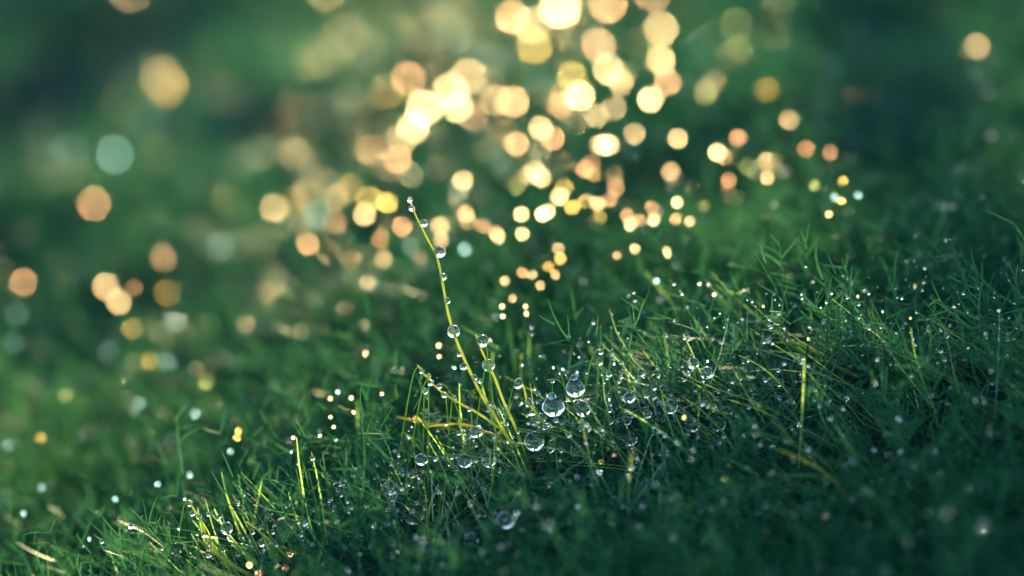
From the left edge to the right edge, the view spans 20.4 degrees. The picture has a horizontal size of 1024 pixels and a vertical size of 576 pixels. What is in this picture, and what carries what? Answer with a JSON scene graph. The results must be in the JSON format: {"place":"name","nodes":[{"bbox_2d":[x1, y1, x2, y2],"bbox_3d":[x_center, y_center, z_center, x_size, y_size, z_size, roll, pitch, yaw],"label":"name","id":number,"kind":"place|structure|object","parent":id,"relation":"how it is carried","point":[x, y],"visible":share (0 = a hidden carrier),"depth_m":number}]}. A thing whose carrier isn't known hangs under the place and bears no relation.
{"place":"outdoors","nodes":[
{"label":"outdoors","id":0,"kind":"place"},
{"bbox_2d":[0,0,1023,575],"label":"ground","id":1,"kind":"structure","parent":0,"point":[826,450],"depth_m":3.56},
{"bbox_2d":[189,501,232,574],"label":"grass blade","id":2,"kind":"object","parent":1,"relation":"on","point":[207,537],"depth_m":3.55},
{"bbox_2d":[197,539,252,575],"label":"grass blade","id":3,"kind":"object","parent":1,"relation":"on","point":[232,565],"depth_m":3.53},
{"bbox_2d":[209,538,256,572],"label":"grass blade","id":4,"kind":"object","parent":1,"relation":"on","point":[238,559],"depth_m":3.55},
{"bbox_2d":[220,522,232,534],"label":"dewdrop","id":5,"kind":"object","parent":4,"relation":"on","point":[226,528],"visible":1,"depth_m":3.54},
{"bbox_2d":[246,521,300,572],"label":"grass blade","id":6,"kind":"object","parent":1,"relation":"on","point":[277,547],"depth_m":3.55},
{"bbox_2d":[258,539,264,546],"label":"dewdrop","id":7,"kind":"object","parent":6,"relation":"attached to","point":[261,542],"visible":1,"depth_m":3.55},
{"bbox_2d":[282,541,288,575],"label":"grass blade","id":8,"kind":"object","parent":1,"relation":"on","point":[284,556],"depth_m":3.55},
{"bbox_2d":[296,516,344,557],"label":"grass blade","id":9,"kind":"object","parent":1,"relation":"on","point":[338,551],"depth_m":3.55},
{"bbox_2d":[382,481,398,495],"bbox_3d":[-0.154,0.253,3.600,0.021,0.019,0.020,3,-1,-1],"label":"dewdrop","id":10,"kind":"object","parent":1,"relation":"on","point":[394,490],"visible":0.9,"depth_m":3.59},
{"bbox_2d":[403,503,423,524],"bbox_3d":[-0.124,0.284,3.580,0.027,0.028,0.030,15,27,-4],"label":"dewdrop","id":11,"kind":"object","parent":1,"relation":"on","point":[409,514],"visible":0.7,"depth_m":3.57},
{"bbox_2d":[410,123,416,129],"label":"dewdrop","id":12,"kind":"object","parent":1,"relation":"on","point":[413,126],"visible":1,"depth_m":5.45},
{"bbox_2d":[421,103,427,109],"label":"dewdrop","id":13,"kind":"object","parent":1,"relation":"on","point":[424,106],"visible":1,"depth_m":5.88},
{"bbox_2d":[422,484,438,543],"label":"grass blade","id":14,"kind":"object","parent":1,"relation":"on","point":[429,509],"depth_m":3.55},
{"bbox_2d":[435,486,442,494],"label":"dewdrop","id":15,"kind":"object","parent":14,"relation":"attached to","point":[440,488],"visible":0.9,"depth_m":3.55},
{"bbox_2d":[14,1,847,546],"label":"dew","id":16,"kind":"object","parent":1,"relation":"on","point":[356,165],"visible":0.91,"depth_m":5.32},
{"bbox_2d":[397,416,483,452],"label":"grass blade","id":17,"kind":"object","parent":1,"relation":"on","point":[444,427],"depth_m":3.67},
{"bbox_2d":[20,31,862,514],"bbox_3d":[-0.395,-0.198,5.169,1.989,0.463,4.828,0,14,0],"label":"dew","id":18,"kind":"object","parent":1,"relation":"on","point":[436,141],"visible":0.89,"depth_m":5.41},
{"bbox_2d":[448,87,454,93],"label":"dewdrop","id":19,"kind":"object","parent":1,"relation":"on","point":[451,90],"visible":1,"depth_m":5.93},
{"bbox_2d":[454,102,459,108],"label":"dewdrop","id":20,"kind":"object","parent":1,"relation":"on","point":[456,105],"visible":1,"depth_m":5.39},
{"bbox_2d":[443,497,477,531],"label":"grass blade","id":21,"kind":"object","parent":1,"relation":"on","point":[465,508],"depth_m":3.55},
{"bbox_2d":[455,497,472,527],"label":"grass blade","id":22,"kind":"object","parent":1,"relation":"on","point":[464,513],"depth_m":3.55},
{"bbox_2d":[411,202,521,471],"bbox_3d":[-0.056,0.083,3.560,0.158,0.384,0.045,3,14,12],"label":"grass blade","id":23,"kind":"object","parent":1,"relation":"on","point":[469,369],"depth_m":3.55},
{"bbox_2d":[408,205,414,210],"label":"dewdrop","id":24,"kind":"object","parent":23,"relation":"attached to","point":[411,208],"visible":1,"depth_m":3.55},
{"bbox_2d":[420,219,427,226],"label":"dewdrop","id":25,"kind":"object","parent":23,"relation":"attached to","point":[423,223],"visible":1,"depth_m":3.55},
{"bbox_2d":[434,246,445,257],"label":"dewdrop","id":26,"kind":"object","parent":23,"relation":"attached to","point":[439,251],"visible":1,"depth_m":3.54},
{"bbox_2d":[440,273,446,280],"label":"dewdrop","id":27,"kind":"object","parent":23,"relation":"attached to","point":[443,276],"visible":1,"depth_m":3.55},
{"bbox_2d":[444,298,449,303],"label":"dewdrop","id":28,"kind":"object","parent":23,"relation":"attached to","point":[446,300],"visible":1,"depth_m":3.55},
{"bbox_2d":[447,325,459,337],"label":"dewdrop","id":29,"kind":"object","parent":23,"relation":"attached to","point":[453,331],"visible":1,"depth_m":3.54},
{"bbox_2d":[460,363,466,369],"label":"dewdrop","id":30,"kind":"object","parent":23,"relation":"attached to","point":[463,366],"visible":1,"depth_m":3.55},
{"bbox_2d":[471,374,476,380],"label":"dewdrop","id":31,"kind":"object","parent":23,"relation":"attached to","point":[474,377],"visible":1,"depth_m":3.55},
{"bbox_2d":[464,533,477,545],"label":"dewdrop","id":32,"kind":"object","parent":1,"relation":"on","point":[469,540],"visible":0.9,"depth_m":3.42},
{"bbox_2d":[417,365,530,472],"bbox_3d":[-0.037,0.183,3.587,0.162,0.177,0.032,-2,14,-8],"label":"grass blade","id":33,"kind":"object","parent":1,"relation":"on","point":[478,413],"depth_m":3.57},
{"bbox_2d":[441,392,447,397],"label":"dewdrop","id":34,"kind":"object","parent":33,"relation":"on","point":[444,394],"visible":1,"depth_m":3.57},
{"bbox_2d":[173,346,775,575],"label":"grass","id":35,"kind":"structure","parent":1,"relation":"on","point":[427,472],"depth_m":3.58},
{"bbox_2d":[205,551,211,557],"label":"dewdrop","id":36,"kind":"object","parent":35,"relation":"attached to","point":[208,554],"visible":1,"depth_m":3.55},
{"bbox_2d":[557,445,565,452],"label":"dewdrop","id":37,"kind":"object","parent":35,"relation":"attached to","point":[561,447],"visible":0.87,"depth_m":3.55},
{"bbox_2d":[637,368,644,376],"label":"dewdrop","id":38,"kind":"object","parent":35,"relation":"on","point":[641,373],"visible":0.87,"depth_m":3.63},
{"bbox_2d":[425,422,523,469],"bbox_3d":[-0.031,0.223,3.574,0.154,0.120,0.023,-4,15,-16],"label":"grass blade","id":39,"kind":"object","parent":1,"relation":"on","point":[471,426],"depth_m":3.55},
{"bbox_2d":[469,426,482,437],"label":"dewdrop","id":40,"kind":"object","parent":39,"relation":"attached to","point":[474,431],"visible":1,"depth_m":3.54},
{"bbox_2d":[455,436,498,494],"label":"grass blade","id":41,"kind":"object","parent":1,"relation":"on","point":[482,469],"depth_m":3.53},
{"bbox_2d":[428,453,560,469],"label":"grass blade","id":42,"kind":"object","parent":1,"relation":"on","point":[517,455],"depth_m":3.55},
{"bbox_2d":[415,454,427,465],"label":"dewdrop","id":43,"kind":"object","parent":42,"relation":"attached to","point":[421,459],"visible":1,"depth_m":3.54},
{"bbox_2d":[458,453,471,467],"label":"dewdrop","id":44,"kind":"object","parent":42,"relation":"hanging from","point":[462,461],"visible":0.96,"depth_m":3.54},
{"bbox_2d":[481,454,495,467],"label":"dewdrop","id":45,"kind":"object","parent":42,"relation":"hanging from","point":[489,457],"visible":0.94,"depth_m":3.54},
{"bbox_2d":[475,335,533,475],"bbox_3d":[-0.004,0.163,3.564,0.082,0.210,0.032,-1,14,-5],"label":"grass blade","id":46,"kind":"object","parent":1,"relation":"on","point":[506,407],"depth_m":3.55},
{"bbox_2d":[477,335,487,347],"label":"dewdrop","id":47,"kind":"object","parent":46,"relation":"attached to","point":[482,341],"visible":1,"depth_m":3.54},
{"bbox_2d":[482,359,494,371],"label":"dewdrop","id":48,"kind":"object","parent":46,"relation":"attached to","point":[488,365],"visible":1,"depth_m":3.54},
{"bbox_2d":[497,511,514,528],"bbox_3d":[-0.008,0.278,3.410,0.022,0.021,0.020,16,22,-4],"label":"dewdrop","id":49,"kind":"object","parent":1,"relation":"on","point":[505,519],"visible":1,"depth_m":3.40},
{"bbox_2d":[0,89,1023,575],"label":"dew","id":50,"kind":"object","parent":1,"relation":"on","point":[506,423],"visible":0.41,"depth_m":3.56},
{"bbox_2d":[507,318,520,406],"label":"grass blade","id":51,"kind":"object","parent":1,"relation":"on","point":[513,356],"depth_m":3.80},
{"bbox_2d":[520,377,565,464],"bbox_3d":[0.049,0.181,3.571,0.077,0.146,0.019,-5,15,-19],"label":"grass blade","id":52,"kind":"object","parent":1,"relation":"on","point":[535,411],"depth_m":3.55},
{"bbox_2d":[514,378,522,388],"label":"dewdrop","id":53,"kind":"object","parent":52,"relation":"attached to","point":[518,383],"visible":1,"depth_m":3.55},
{"bbox_2d":[525,398,533,406],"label":"dewdrop","id":54,"kind":"object","parent":52,"relation":"attached to","point":[529,402],"visible":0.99,"depth_m":3.55},
{"bbox_2d":[534,413,545,423],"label":"dewdrop","id":55,"kind":"object","parent":52,"relation":"attached to","point":[542,418],"visible":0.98,"depth_m":3.54},
{"bbox_2d":[537,451,576,477],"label":"grass blade","id":56,"kind":"object","parent":1,"relation":"on","point":[571,472],"depth_m":3.55},
{"bbox_2d":[516,428,601,457],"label":"grass blade","id":57,"kind":"object","parent":1,"relation":"on","point":[558,436],"depth_m":3.55},
{"bbox_2d":[524,431,543,451],"bbox_3d":[0.028,0.191,3.550,0.025,0.026,0.024,8,17,-2],"label":"dewdrop","id":58,"kind":"object","parent":57,"relation":"hanging from","point":[534,438],"visible":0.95,"depth_m":3.54},
{"bbox_2d":[547,440,555,452],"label":"dewdrop","id":59,"kind":"object","parent":57,"relation":"hanging from","point":[551,443],"visible":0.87,"depth_m":3.55},
{"bbox_2d":[572,445,579,452],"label":"dewdrop","id":60,"kind":"object","parent":57,"relation":"attached to","point":[574,448],"visible":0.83,"depth_m":3.55},
{"bbox_2d":[556,1,564,10],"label":"dewdrop","id":61,"kind":"object","parent":1,"relation":"on","point":[560,5],"visible":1,"depth_m":6.35},
{"bbox_2d":[194,0,928,566],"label":"dew","id":62,"kind":"object","parent":1,"relation":"on","point":[466,220],"visible":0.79,"depth_m":5.16},
{"bbox_2d":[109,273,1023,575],"bbox_3d":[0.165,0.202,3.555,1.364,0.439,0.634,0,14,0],"label":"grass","id":63,"kind":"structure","parent":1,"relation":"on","point":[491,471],"depth_m":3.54},
{"bbox_2d":[552,383,581,463],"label":"grass blade","id":64,"kind":"object","parent":1,"relation":"on","point":[563,429],"depth_m":3.55},
{"bbox_2d":[542,392,564,416],"bbox_3d":[0.052,0.145,3.549,0.029,0.032,0.026,0,14,0],"label":"dewdrop","id":65,"kind":"object","parent":64,"relation":"hanging from","point":[553,406],"visible":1,"depth_m":3.54},
{"bbox_2d":[577,91,583,97],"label":"dewdrop","id":66,"kind":"object","parent":1,"relation":"on","point":[580,94],"visible":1,"depth_m":5.23},
{"bbox_2d":[535,461,625,466],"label":"grass blade","id":67,"kind":"object","parent":1,"relation":"on","point":[584,462],"depth_m":3.55},
{"bbox_2d":[557,366,611,446],"bbox_3d":[0.107,0.162,3.565,0.099,0.134,0.025,-3,14,-12],"label":"grass blade","id":68,"kind":"object","parent":1,"relation":"on","point":[587,416],"depth_m":3.55},
{"bbox_2d":[565,374,584,397],"bbox_3d":[0.079,0.122,3.549,0.025,0.030,0.026,0,14,0],"label":"dewdrop","id":69,"kind":"object","parent":68,"relation":"hanging from","point":[575,387],"visible":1,"depth_m":3.54},
{"bbox_2d":[575,400,590,416],"bbox_3d":[0.088,0.151,3.550,0.020,0.021,0.022,-16,5,4],"label":"dewdrop","id":70,"kind":"object","parent":68,"relation":"hanging from","point":[582,408],"visible":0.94,"depth_m":3.54},
{"bbox_2d":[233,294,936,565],"bbox_3d":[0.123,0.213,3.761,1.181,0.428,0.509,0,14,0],"label":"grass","id":71,"kind":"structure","parent":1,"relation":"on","point":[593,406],"depth_m":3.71},
{"bbox_2d":[559,421,615,454],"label":"grass blade","id":72,"kind":"object","parent":1,"relation":"on","point":[593,438],"depth_m":3.56},
{"bbox_2d":[573,439,613,462],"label":"grass blade","id":73,"kind":"object","parent":1,"relation":"on","point":[597,450],"depth_m":3.56},
{"bbox_2d":[572,465,642,473],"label":"grass blade","id":74,"kind":"object","parent":1,"relation":"on","point":[610,468],"depth_m":3.54},
{"bbox_2d":[602,349,615,452],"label":"grass blade","id":75,"kind":"object","parent":1,"relation":"on","point":[612,438],"depth_m":3.57},
{"bbox_2d":[608,356,619,454],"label":"grass blade","id":76,"kind":"object","parent":1,"relation":"on","point":[611,401],"depth_m":3.55},
{"bbox_2d":[596,359,602,365],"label":"dewdrop","id":77,"kind":"object","parent":76,"relation":"attached to","point":[599,362],"visible":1,"depth_m":3.55},
{"bbox_2d":[605,394,611,399],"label":"dewdrop","id":78,"kind":"object","parent":76,"relation":"attached to","point":[608,396],"visible":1,"depth_m":3.55},
{"bbox_2d":[606,371,611,376],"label":"dewdrop","id":79,"kind":"object","parent":76,"relation":"attached to","point":[608,373],"visible":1,"depth_m":3.55},
{"bbox_2d":[606,400,611,406],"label":"dewdrop","id":80,"kind":"object","parent":76,"relation":"attached to","point":[609,403],"visible":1,"depth_m":3.55},
{"bbox_2d":[607,406,612,412],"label":"dewdrop","id":81,"kind":"object","parent":76,"relation":"attached to","point":[609,409],"visible":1,"depth_m":3.55},
{"bbox_2d":[596,455,659,461],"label":"grass blade","id":82,"kind":"object","parent":1,"relation":"on","point":[634,458],"visible":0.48,"depth_m":3.55},
{"bbox_2d":[623,432,637,445],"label":"dewdrop","id":83,"kind":"object","parent":1,"relation":"on","point":[634,440],"visible":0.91,"depth_m":3.54},
{"bbox_2d":[618,362,642,442],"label":"grass blade","id":84,"kind":"object","parent":1,"relation":"on","point":[627,403],"depth_m":3.55},
{"bbox_2d":[622,416,630,424],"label":"dewdrop","id":85,"kind":"object","parent":84,"relation":"attached to","point":[629,419],"visible":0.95,"depth_m":3.55},
{"bbox_2d":[623,392,634,403],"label":"dewdrop","id":86,"kind":"object","parent":84,"relation":"attached to","point":[628,397],"visible":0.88,"depth_m":3.54},
{"bbox_2d":[643,409,651,417],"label":"dewdrop","id":87,"kind":"object","parent":1,"relation":"on","point":[648,412],"visible":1,"depth_m":3.55},
{"bbox_2d":[647,95,653,101],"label":"dewdrop","id":88,"kind":"object","parent":1,"relation":"on","point":[650,98],"visible":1,"depth_m":4.92},
{"bbox_2d":[678,410,719,436],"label":"grass blade","id":89,"kind":"object","parent":1,"relation":"on","point":[704,426],"depth_m":3.55},
{"bbox_2d":[663,399,676,413],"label":"dewdrop","id":90,"kind":"object","parent":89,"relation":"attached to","point":[668,408],"visible":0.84,"depth_m":3.54},
{"bbox_2d":[684,418,699,431],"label":"dewdrop","id":91,"kind":"object","parent":89,"relation":"attached to","point":[691,426],"visible":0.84,"depth_m":3.54},
{"bbox_2d":[687,345,711,414],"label":"grass blade","id":92,"kind":"object","parent":1,"relation":"on","point":[699,377],"depth_m":3.55},
{"bbox_2d":[687,357,698,368],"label":"dewdrop","id":93,"kind":"object","parent":92,"relation":"attached to","point":[692,362],"visible":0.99,"depth_m":3.54},
{"bbox_2d":[700,367,713,378],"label":"dewdrop","id":94,"kind":"object","parent":92,"relation":"hanging from","point":[706,372],"visible":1,"depth_m":3.54},
{"bbox_2d":[710,417,725,431],"bbox_3d":[0.257,0.170,3.550,0.020,0.019,0.020,-17,18,4],"label":"dewdrop","id":95,"kind":"object","parent":1,"relation":"on","point":[714,427],"visible":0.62,"depth_m":3.54},
{"bbox_2d":[682,371,778,415],"bbox_3d":[0.309,0.157,3.572,0.188,0.109,0.031,-2,14,-8],"label":"grass blade","id":96,"kind":"object","parent":1,"relation":"on","point":[728,392],"depth_m":3.56},
{"bbox_2d":[760,381,772,422],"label":"grass blade","id":97,"kind":"object","parent":1,"relation":"on","point":[767,400],"depth_m":3.55},
{"bbox_2d":[739,355,799,413],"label":"grass blade","id":98,"kind":"object","parent":1,"relation":"on","point":[786,391],"depth_m":3.55},
{"bbox_2d":[745,356,750,361],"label":"dewdrop","id":99,"kind":"object","parent":98,"relation":"attached to","point":[747,358],"visible":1,"depth_m":3.55},
{"bbox_2d":[775,379,782,386],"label":"dewdrop","id":100,"kind":"object","parent":98,"relation":"attached to","point":[780,382],"visible":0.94,"depth_m":3.55},
{"bbox_2d":[781,371,800,418],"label":"grass blade","id":101,"kind":"object","parent":1,"relation":"on","point":[787,396],"depth_m":3.55},
{"bbox_2d":[783,340,849,374],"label":"grass blade","id":102,"kind":"object","parent":1,"relation":"on","point":[809,355],"depth_m":3.67},
{"bbox_2d":[767,473,871,505],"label":"grass blade","id":103,"kind":"object","parent":1,"relation":"on","point":[825,478],"depth_m":3.35},
{"bbox_2d":[779,450,859,523],"bbox_3d":[0.374,0.252,3.354,0.122,0.133,0.021,-4,15,-16],"label":"grass blade","id":104,"kind":"object","parent":1,"relation":"on","point":[823,472],"depth_m":3.33},
{"bbox_2d":[789,340,858,377],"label":"grass blade","id":105,"kind":"object","parent":1,"relation":"on","point":[836,365],"depth_m":3.65},
{"bbox_2d":[954,364,982,383],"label":"grass blade","id":106,"kind":"object","parent":1,"relation":"on","point":[972,377],"depth_m":3.63}
]}

